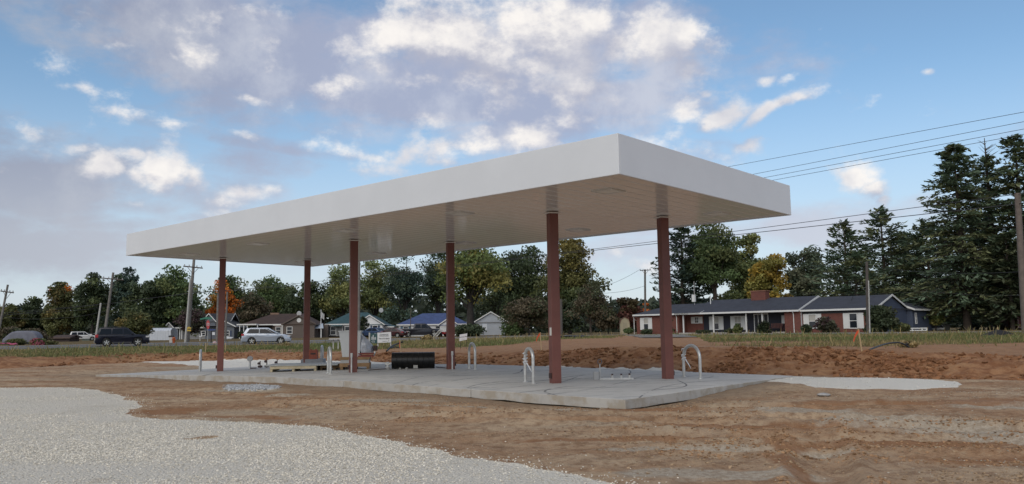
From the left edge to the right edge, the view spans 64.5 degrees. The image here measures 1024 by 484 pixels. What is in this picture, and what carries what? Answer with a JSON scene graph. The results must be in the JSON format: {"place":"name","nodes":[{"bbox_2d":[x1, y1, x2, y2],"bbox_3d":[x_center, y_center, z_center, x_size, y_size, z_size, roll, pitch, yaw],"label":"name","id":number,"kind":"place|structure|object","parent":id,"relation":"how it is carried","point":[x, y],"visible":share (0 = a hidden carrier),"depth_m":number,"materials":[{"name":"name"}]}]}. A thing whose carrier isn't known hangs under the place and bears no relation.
{"place":"outdoors","nodes":[
{"label":"outdoors","id":0,"kind":"place"},
{"bbox_2d":[0,331,1020,349],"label":"road","id":1,"kind":"structure","parent":0,"point":[115,345],"depth_m":82.98,"materials":[{"name":"asphalt"}]},
{"bbox_2d":[94,328,149,346],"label":"navy suv","id":2,"kind":"object","parent":1,"relation":"on","point":[119,335],"visible":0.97,"depth_m":77.61,"materials":[{"name":"blue paint"}]},
{"bbox_2d":[241,328,291,343],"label":"silver suv","id":3,"kind":"object","parent":1,"relation":"on","point":[262,334],"visible":0.94,"depth_m":84.08,"materials":[{"name":"grey paint"}]},
{"bbox_2d":[0,327,1023,483],"bbox_3d":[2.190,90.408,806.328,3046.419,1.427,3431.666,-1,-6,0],"label":"ground","id":4,"kind":"structure","parent":0,"point":[29,372],"depth_m":14.62,"materials":[{"name":"soil"}]},
{"bbox_2d":[0,285,13,327],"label":"utility pole","id":5,"kind":"object","parent":4,"relation":"on","point":[4,302],"visible":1,"depth_m":99.77,"materials":[{"name":"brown wood"}]},
{"bbox_2d":[3,203,1023,315],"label":"overhead wire","id":6,"kind":"object","parent":5,"relation":"attached to","point":[594,250],"visible":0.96,"depth_m":68.86,"materials":[{"name":"grey"}]},
{"bbox_2d":[0,326,20,340],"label":"round shrub","id":7,"kind":"object","parent":4,"relation":"on","point":[4,332],"visible":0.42,"depth_m":98.75,"materials":[{"name":"green plant"}]},
{"bbox_2d":[0,303,28,329],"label":"leafy tree","id":8,"kind":"object","parent":4,"relation":"on","point":[12,320],"visible":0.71,"depth_m":151.23,"materials":[{"name":"green plant"}]},
{"bbox_2d":[5,338,27,344],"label":"round shrub","id":9,"kind":"object","parent":4,"relation":"on","point":[19,341],"visible":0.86,"depth_m":83.09,"materials":[{"name":"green plant"}]},
{"bbox_2d":[2,331,43,344],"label":"covered car","id":10,"kind":"object","parent":4,"relation":"on","point":[28,336],"visible":0.61,"depth_m":90.73,"materials":[{"name":"grey fabric"}]},
{"bbox_2d":[18,296,52,332],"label":"leafy tree","id":11,"kind":"object","parent":4,"relation":"on","point":[34,304],"visible":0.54,"depth_m":156.19,"materials":[{"name":"green plant"}]},
{"bbox_2d":[21,328,53,340],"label":"round shrub","id":12,"kind":"object","parent":4,"relation":"on","point":[45,335],"visible":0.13,"depth_m":103.61,"materials":[{"name":"green plant"}]},
{"bbox_2d":[40,281,77,337],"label":"leafy tree","id":13,"kind":"object","parent":4,"relation":"on","point":[60,300],"visible":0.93,"depth_m":154.20,"materials":[{"name":"green plant"}]},
{"bbox_2d":[50,335,81,341],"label":"brown shed","id":14,"kind":"structure","parent":4,"relation":"on","point":[65,338],"depth_m":119.60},
{"bbox_2d":[69,332,94,340],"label":"white wagon","id":15,"kind":"object","parent":4,"relation":"on","point":[84,335],"visible":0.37,"depth_m":138.55,"materials":[{"name":"grey paint"}]},
{"bbox_2d":[71,272,122,340],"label":"leafy tree","id":16,"kind":"object","parent":4,"relation":"on","point":[94,290],"visible":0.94,"depth_m":148.65,"materials":[{"name":"green plant"}]},
{"bbox_2d":[102,272,123,338],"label":"utility pole","id":17,"kind":"object","parent":4,"relation":"on","point":[108,304],"visible":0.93,"depth_m":103.85,"materials":[{"name":"grey wood"}]},
{"bbox_2d":[9,193,1023,312],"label":"overhead wire","id":18,"kind":"object","parent":17,"relation":"attached to","point":[607,247],"visible":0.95,"depth_m":68.51,"materials":[{"name":"grey"}]},
{"bbox_2d":[108,266,139,326],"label":"leafy tree","id":19,"kind":"object","parent":4,"relation":"on","point":[122,287],"visible":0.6,"depth_m":160.88,"materials":[{"name":"green plant"}]},
{"bbox_2d":[114,311,154,334],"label":"leafy tree","id":20,"kind":"object","parent":4,"relation":"on","point":[138,322],"visible":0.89,"depth_m":110.49,"materials":[{"name":"green plant"}]},
{"bbox_2d":[119,280,171,335],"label":"leafy tree","id":21,"kind":"object","parent":4,"relation":"on","point":[144,291],"visible":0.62,"depth_m":144.31,"materials":[{"name":"green plant"}]},
{"bbox_2d":[149,328,177,339],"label":"metal shed","id":22,"kind":"structure","parent":4,"relation":"on","point":[161,333],"depth_m":127.37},
{"bbox_2d":[148,264,204,336],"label":"leafy tree","id":23,"kind":"object","parent":4,"relation":"on","point":[175,282],"visible":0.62,"depth_m":146.80,"materials":[{"name":"green plant"}]},
{"bbox_2d":[184,279,190,341],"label":"utility pole","id":24,"kind":"object","parent":4,"relation":"on","point":[185,338],"visible":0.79,"depth_m":95.05,"materials":[{"name":"grey"}]},
{"bbox_2d":[172,307,206,333],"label":"leafy tree","id":25,"kind":"object","parent":4,"relation":"on","point":[197,323],"visible":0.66,"depth_m":126.84,"materials":[{"name":"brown plant"}]},
{"bbox_2d":[183,260,202,341],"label":"utility pole","id":26,"kind":"object","parent":4,"relation":"on","point":[193,267],"visible":0.9,"depth_m":95.83,"materials":[{"name":"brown wood"}]},
{"bbox_2d":[163,313,246,338],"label":"grey house","id":27,"kind":"structure","parent":4,"relation":"on","point":[233,321],"depth_m":145.72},
{"bbox_2d":[195,275,252,310],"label":"leafy tree","id":28,"kind":"object","parent":4,"relation":"on","point":[233,285],"visible":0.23,"depth_m":176.97,"materials":[{"name":"green plant"}]},
{"bbox_2d":[204,280,244,313],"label":"leafy tree","id":29,"kind":"object","parent":4,"relation":"on","point":[232,299],"visible":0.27,"depth_m":157.05,"materials":[{"name":"orange plant"}]},
{"bbox_2d":[222,384,281,391],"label":"gravel","id":30,"kind":"structure","parent":4,"relation":"on","point":[243,387],"depth_m":24.53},
{"bbox_2d":[232,291,273,328],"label":"leafy tree","id":31,"kind":"object","parent":4,"relation":"on","point":[256,306],"visible":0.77,"depth_m":156.99,"materials":[{"name":"green plant"}]},
{"bbox_2d":[245,274,298,327],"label":"leafy tree","id":32,"kind":"object","parent":4,"relation":"on","point":[277,295],"visible":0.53,"depth_m":180.57,"materials":[{"name":"green plant"}]},
{"bbox_2d":[237,311,328,338],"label":"brown house","id":33,"kind":"structure","parent":4,"relation":"on","point":[290,324],"depth_m":142.08,"materials":[{"name":"beige"}]},
{"bbox_2d":[278,281,325,317],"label":"leafy tree","id":34,"kind":"object","parent":4,"relation":"on","point":[295,305],"visible":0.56,"depth_m":169.94,"materials":[{"name":"green plant"}]},
{"bbox_2d":[301,277,347,322],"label":"leafy tree","id":35,"kind":"object","parent":4,"relation":"on","point":[322,290],"visible":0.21,"depth_m":174.70,"materials":[{"name":"green plant"}]},
{"bbox_2d":[0,387,678,483],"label":"gravel","id":36,"kind":"structure","parent":4,"relation":"on","point":[168,453],"depth_m":11.51,"materials":[{"name":"gravel"}]},
{"bbox_2d":[316,264,364,317],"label":"leafy tree","id":37,"kind":"object","parent":4,"relation":"on","point":[337,299],"visible":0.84,"depth_m":170.20,"materials":[{"name":"green plant"}]},
{"bbox_2d":[358,262,359,330],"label":"utility pole","id":38,"kind":"object","parent":4,"relation":"on","point":[358,296],"visible":0.31,"depth_m":91.74,"materials":[{"name":"brown wood"}]},
{"bbox_2d":[326,308,397,336],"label":"white house","id":39,"kind":"structure","parent":4,"relation":"on","point":[341,323],"depth_m":145.26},
{"bbox_2d":[362,328,383,337],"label":"blue sedan","id":40,"kind":"object","parent":4,"relation":"on","point":[369,330],"visible":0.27,"depth_m":119.58,"materials":[{"name":"blue paint"}]},
{"bbox_2d":[369,332,390,345],"bbox_3d":[-10.025,7.612,61.614,1.709,1.543,0.156,-1,-6,0],"label":"builder sign","id":41,"kind":"object","parent":4,"relation":"on","point":[383,337],"visible":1,"depth_m":61.59,"materials":[{"name":"white"}]},
{"bbox_2d":[360,259,403,319],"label":"leafy tree","id":42,"kind":"object","parent":4,"relation":"on","point":[373,296],"visible":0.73,"depth_m":173.97,"materials":[{"name":"green plant"}]},
{"bbox_2d":[378,328,407,336],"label":"maroon car","id":43,"kind":"object","parent":4,"relation":"on","point":[397,332],"visible":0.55,"depth_m":111.90,"materials":[{"name":"red paint"}]},
{"bbox_2d":[377,256,438,323],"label":"leafy tree","id":44,"kind":"object","parent":4,"relation":"on","point":[406,287],"visible":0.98,"depth_m":170.03,"materials":[{"name":"green plant"}]},
{"bbox_2d":[402,323,441,336],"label":"black pickup","id":45,"kind":"object","parent":4,"relation":"on","point":[421,329],"visible":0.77,"depth_m":115.43,"materials":[{"name":"black paint"}]},
{"bbox_2d":[397,313,466,335],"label":"blue roofed house","id":46,"kind":"structure","parent":4,"relation":"on","point":[435,320],"depth_m":146.39,"materials":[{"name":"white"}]},
{"bbox_2d":[415,251,455,312],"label":"leafy tree","id":47,"kind":"object","parent":4,"relation":"on","point":[438,290],"visible":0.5,"depth_m":176.89,"materials":[{"name":"green plant"}]},
{"bbox_2d":[96,364,792,408],"bbox_3d":[-5.029,4.993,30.136,28.015,0.571,9.044,-6,-8,41],"label":"concrete pad","id":48,"kind":"object","parent":4,"relation":"on","point":[578,387],"visible":0.79,"depth_m":23.39,"materials":[{"name":"concrete"}]},
{"bbox_2d":[270,366,319,371],"bbox_3d":[-8.383,4.900,31.553,1.720,0.200,1.524,0,-6,-6],"label":"wooden pallet","id":49,"kind":"object","parent":48,"relation":"on","point":[293,368],"visible":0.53,"depth_m":30.83,"materials":[{"name":"brown wood"}]},
{"bbox_2d":[265,362,339,366],"bbox_3d":[-8.102,4.796,31.837,2.700,0.045,2.000,0,-6,-6],"label":"grey board","id":50,"kind":"object","parent":49,"relation":"on","point":[302,364],"visible":0.76,"depth_m":31.14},
{"bbox_2d":[327,346,331,373],"bbox_3d":[-6.305,4.081,28.031,0.150,0.943,0.930,1,-7,-18],"label":"pipe guard","id":51,"kind":"object","parent":48,"relation":"on","point":[329,360],"visible":1,"depth_m":27.71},
{"bbox_2d":[339,357,370,369],"bbox_3d":[-6.087,4.702,31.584,1.140,0.470,0.900,0,-6,-6],"label":"crate base","id":52,"kind":"object","parent":48,"relation":"on","point":[361,362],"visible":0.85,"depth_m":31.16,"materials":[{"name":"brown wood"}]},
{"bbox_2d":[338,331,362,356],"bbox_3d":[-6.297,3.970,31.665,0.900,1.010,0.680,0,-6,-6],"label":"tapered cabinet","id":53,"kind":"object","parent":52,"relation":"on","point":[344,339],"visible":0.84,"depth_m":31.35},
{"bbox_2d":[358,335,377,356],"bbox_3d":[-5.650,4.056,31.657,0.790,0.820,0.600,0,-6,-6],"label":"wrapped motor","id":54,"kind":"object","parent":52,"relation":"on","point":[367,346],"visible":0.94,"depth_m":31.43,"materials":[{"name":"plastic"}]},
{"bbox_2d":[391,352,434,368],"bbox_3d":[-3.719,4.457,30.584,1.600,0.610,0.645,0,-6,-4],"label":"black pipe","id":55,"kind":"object","parent":48,"relation":"on","point":[404,360],"visible":1,"depth_m":30.35,"materials":[{"name":"plastic"}]},
{"bbox_2d":[126,133,790,382],"bbox_3d":[-3.768,1.864,28.555,24.330,5.784,9.060,-6,-8,41],"label":"fuel canopy","id":56,"kind":"object","parent":48,"relation":"on","point":[611,184],"visible":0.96,"depth_m":23.69,"materials":[{"name":"grey"}]},
{"bbox_2d":[467,342,476,369],"bbox_3d":[-1.444,4.115,29.328,0.150,0.983,0.950,1,-7,-18],"label":"pipe guard","id":57,"kind":"object","parent":48,"relation":"on","point":[472,344],"visible":0.88,"depth_m":29.20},
{"bbox_2d":[522,347,535,383],"bbox_3d":[0.520,3.438,22.676,0.279,1.003,0.809,2,-7,-22],"label":"pipe guard","id":58,"kind":"object","parent":48,"relation":"on","point":[525,358],"visible":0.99,"depth_m":22.68,"materials":[{"name":"white"}]},
{"bbox_2d":[593,359,633,379],"bbox_3d":[2.943,3.706,23.677,1.160,0.602,0.335,-1,-6,3],"label":"pipe manifold","id":59,"kind":"object","parent":48,"relation":"on","point":[595,375],"visible":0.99,"depth_m":23.54,"materials":[{"name":"silver metal"}]},
{"bbox_2d":[681,344,702,378],"bbox_3d":[5.343,3.513,23.968,0.273,1.003,1.070,2,-7,-20],"label":"pipe guard","id":60,"kind":"object","parent":48,"relation":"on","point":[683,354],"visible":0.98,"depth_m":24.02,"materials":[{"name":"white"}]},
{"bbox_2d":[455,323,486,336],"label":"round shrub","id":61,"kind":"object","parent":4,"relation":"on","point":[474,329],"visible":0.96,"depth_m":110.12,"materials":[{"name":"green plant"}]},
{"bbox_2d":[433,248,512,324],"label":"leafy tree","id":62,"kind":"object","parent":4,"relation":"on","point":[473,280],"visible":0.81,"depth_m":119.66,"materials":[{"name":"green plant"}]},
{"bbox_2d":[474,311,505,334],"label":"pale garage","id":63,"kind":"structure","parent":4,"relation":"on","point":[490,322],"depth_m":149.27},
{"bbox_2d":[474,248,511,314],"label":"leafy tree","id":64,"kind":"object","parent":4,"relation":"on","point":[491,301],"visible":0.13,"depth_m":165.74,"materials":[{"name":"green plant"}]},
{"bbox_2d":[0,294,993,339],"bbox_3d":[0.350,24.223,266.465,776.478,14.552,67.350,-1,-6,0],"label":"woods","id":65,"kind":"object","parent":4,"relation":"on","point":[420,305],"visible":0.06,"depth_m":240.85,"materials":[{"name":"green plant"}]},
{"bbox_2d":[0,324,1023,359],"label":"grass","id":66,"kind":"structure","parent":4,"relation":"on","point":[968,337],"depth_m":54.35,"materials":[{"name":"green plant"}]},
{"bbox_2d":[499,322,526,335],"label":"low hedge","id":67,"kind":"object","parent":4,"relation":"on","point":[510,330],"visible":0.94,"depth_m":110.67,"materials":[{"name":"green plant"}]},
{"bbox_2d":[488,245,547,334],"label":"leafy tree","id":68,"kind":"object","parent":4,"relation":"on","point":[525,280],"visible":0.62,"depth_m":149.57,"materials":[{"name":"green plant"}]},
{"bbox_2d":[497,296,547,334],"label":"leafy tree","id":69,"kind":"object","parent":4,"relation":"on","point":[528,310],"visible":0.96,"depth_m":110.66,"materials":[{"name":"green plant"}]},
{"bbox_2d":[40,345,1023,379],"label":"dirt clods","id":70,"kind":"object","parent":4,"relation":"on","point":[879,363],"visible":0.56,"depth_m":28.29,"materials":[{"name":"soil"}]},
{"bbox_2d":[539,299,584,334],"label":"leafy tree","id":71,"kind":"object","parent":4,"relation":"on","point":[568,322],"visible":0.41,"depth_m":126.02,"materials":[{"name":"green plant"}]},
{"bbox_2d":[114,369,1023,483],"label":"dirt crumbs","id":72,"kind":"object","parent":4,"relation":"on","point":[919,480],"visible":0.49,"depth_m":11.24,"materials":[{"name":"soil"}]},
{"bbox_2d":[530,238,611,333],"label":"leafy tree","id":73,"kind":"object","parent":4,"relation":"on","point":[574,275],"visible":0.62,"depth_m":140.11,"materials":[{"name":"green plant"}]},
{"bbox_2d":[564,281,613,334],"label":"leafy tree","id":74,"kind":"object","parent":4,"relation":"on","point":[590,304],"visible":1,"depth_m":106.87,"materials":[{"name":"green plant"}]},
{"bbox_2d":[595,305,620,333],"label":"leafy tree","id":75,"kind":"object","parent":4,"relation":"on","point":[611,322],"visible":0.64,"depth_m":138.19,"materials":[{"name":"green plant"}]},
{"bbox_2d":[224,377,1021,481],"bbox_3d":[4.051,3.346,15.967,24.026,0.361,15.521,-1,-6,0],"label":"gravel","id":76,"kind":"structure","parent":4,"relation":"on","point":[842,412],"depth_m":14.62,"materials":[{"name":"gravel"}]},
{"bbox_2d":[619,317,629,333],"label":"barn shed","id":77,"kind":"structure","parent":4,"relation":"on","point":[624,322],"depth_m":111.34,"materials":[{"name":"beige"}]},
{"bbox_2d":[616,296,643,328],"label":"leafy tree","id":78,"kind":"object","parent":4,"relation":"on","point":[628,309],"visible":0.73,"depth_m":144.45,"materials":[{"name":"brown plant"}]},
{"bbox_2d":[260,398,1023,483],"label":"dirt clods","id":79,"kind":"object","parent":4,"relation":"on","point":[788,450],"visible":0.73,"depth_m":11.79,"materials":[{"name":"soil"}]},
{"bbox_2d":[649,227,711,305],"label":"dark conifer","id":80,"kind":"object","parent":4,"relation":"on","point":[678,248],"visible":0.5,"depth_m":135.42,"materials":[{"name":"green plant"}]},
{"bbox_2d":[675,223,743,299],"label":"leafy tree","id":81,"kind":"object","parent":4,"relation":"on","point":[716,257],"visible":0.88,"depth_m":132.13,"materials":[{"name":"green plant"}]},
{"bbox_2d":[712,279,740,299],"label":"leafy tree","id":82,"kind":"object","parent":4,"relation":"on","point":[731,286],"visible":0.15,"depth_m":144.19,"materials":[{"name":"green plant"}]},
{"bbox_2d":[724,233,762,299],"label":"leafy tree","id":83,"kind":"object","parent":4,"relation":"on","point":[749,253],"visible":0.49,"depth_m":138.62,"materials":[{"name":"green plant"}]},
{"bbox_2d":[756,320,771,332],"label":"cone shrub","id":84,"kind":"object","parent":4,"relation":"on","point":[763,327],"visible":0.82,"depth_m":91.13,"materials":[{"name":"green plant"}]},
{"bbox_2d":[743,253,793,298],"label":"leafy tree","id":85,"kind":"object","parent":4,"relation":"on","point":[766,273],"visible":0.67,"depth_m":124.60,"materials":[{"name":"yellow plant"}]},
{"bbox_2d":[632,281,931,333],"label":"ranch house","id":86,"kind":"structure","parent":4,"relation":"on","point":[795,314],"depth_m":93.71,"materials":[{"name":"red brick"}]},
{"bbox_2d":[848,313,857,328],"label":"window","id":87,"kind":"structure","parent":86,"relation":"in","point":[853,317],"depth_m":85.85,"materials":[{"name":"white"}]},
{"bbox_2d":[780,247,826,296],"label":"leafy tree","id":88,"kind":"object","parent":4,"relation":"on","point":[797,280],"visible":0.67,"depth_m":136.94,"materials":[{"name":"green plant"}]},
{"bbox_2d":[813,316,839,332],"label":"round shrub","id":89,"kind":"object","parent":4,"relation":"on","point":[824,324],"visible":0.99,"depth_m":82.87,"materials":[{"name":"green plant"}]},
{"bbox_2d":[801,218,891,296],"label":"white pine","id":90,"kind":"object","parent":4,"relation":"on","point":[848,232],"visible":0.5,"depth_m":105.91,"materials":[{"name":"green plant"}]},
{"bbox_2d":[813,249,907,299],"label":"white pine","id":91,"kind":"object","parent":4,"relation":"on","point":[847,275],"visible":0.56,"depth_m":99.15,"materials":[{"name":"green plant"}]},
{"bbox_2d":[865,262,868,332],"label":"utility pole","id":92,"kind":"object","parent":4,"relation":"on","point":[867,304],"visible":0.79,"depth_m":67.76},
{"bbox_2d":[862,304,901,331],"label":"round shrub","id":93,"kind":"object","parent":4,"relation":"on","point":[884,318],"visible":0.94,"depth_m":76.78,"materials":[{"name":"green plant"}]},
{"bbox_2d":[839,204,933,305],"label":"white pine","id":94,"kind":"object","parent":4,"relation":"on","point":[889,232],"visible":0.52,"depth_m":109.99,"materials":[{"name":"green plant"}]},
{"bbox_2d":[892,322,910,331],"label":"round shrub","id":95,"kind":"object","parent":4,"relation":"on","point":[904,327],"visible":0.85,"depth_m":81.19,"materials":[{"name":"green plant"}]},
{"bbox_2d":[897,340,918,347],"bbox_3d":[15.971,4.256,32.665,0.891,0.615,0.759,2,-7,-23],"label":"round shrub","id":96,"kind":"object","parent":4,"relation":"on","point":[911,344],"visible":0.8,"depth_m":32.55,"materials":[{"name":"beige plant"}]},
{"bbox_2d":[875,231,944,313],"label":"dark conifer","id":97,"kind":"object","parent":4,"relation":"on","point":[898,258],"visible":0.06,"depth_m":111.89,"materials":[{"name":"green plant"}]},
{"bbox_2d":[879,220,987,327],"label":"dark conifer","id":98,"kind":"object","parent":4,"relation":"on","point":[913,239],"visible":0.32,"depth_m":104.14,"materials":[{"name":"green plant"}]},
{"bbox_2d":[929,310,945,330],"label":"leafy tree","id":99,"kind":"object","parent":4,"relation":"on","point":[934,320],"visible":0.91,"depth_m":93.08,"materials":[{"name":"green plant"}]},
{"bbox_2d":[896,143,1018,329],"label":"spruce tree","id":100,"kind":"object","parent":4,"relation":"on","point":[957,283],"visible":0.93,"depth_m":92.91,"materials":[{"name":"green plant"}]},
{"bbox_2d":[951,212,999,329],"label":"dark conifer","id":101,"kind":"object","parent":4,"relation":"on","point":[979,326],"visible":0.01,"depth_m":105.11,"materials":[{"name":"green plant"}]},
{"bbox_2d":[939,138,1023,329],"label":"spruce tree","id":102,"kind":"object","parent":4,"relation":"on","point":[984,161],"visible":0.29,"depth_m":97.80,"materials":[{"name":"green plant"}]},
{"bbox_2d":[968,231,1020,329],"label":"dark conifer","id":103,"kind":"object","parent":4,"relation":"on","point":[1010,281],"visible":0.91,"depth_m":87.72,"materials":[{"name":"green plant"}]},
{"bbox_2d":[970,133,1023,329],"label":"spruce tree","id":104,"kind":"object","parent":4,"relation":"on","point":[1015,143],"visible":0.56,"depth_m":93.06,"materials":[{"name":"green plant"}]},
{"bbox_2d":[1014,193,1023,332],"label":"utility pole","id":105,"kind":"object","parent":4,"relation":"on","point":[1019,230],"visible":0.92,"depth_m":47.09,"materials":[{"name":"wood"}]},
{"bbox_2d":[0,0,1023,330],"label":"sky","id":106,"kind":"structure","parent":0,"point":[119,118],"materials":[{"name":"blue"}]},
{"bbox_2d":[729,112,1022,166],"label":"overhead wire","id":107,"kind":"object","parent":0,"point":[885,137],"visible":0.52,"depth_m":50.19,"materials":[{"name":"grey"}]},
{"bbox_2d":[756,121,1023,173],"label":"overhead wire","id":108,"kind":"object","parent":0,"point":[896,146],"visible":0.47,"depth_m":49.32,"materials":[{"name":"grey"}]},
{"bbox_2d":[764,129,1022,177],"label":"overhead wire","id":109,"kind":"object","parent":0,"point":[899,152],"visible":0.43,"depth_m":49.14,"materials":[{"name":"grey"}]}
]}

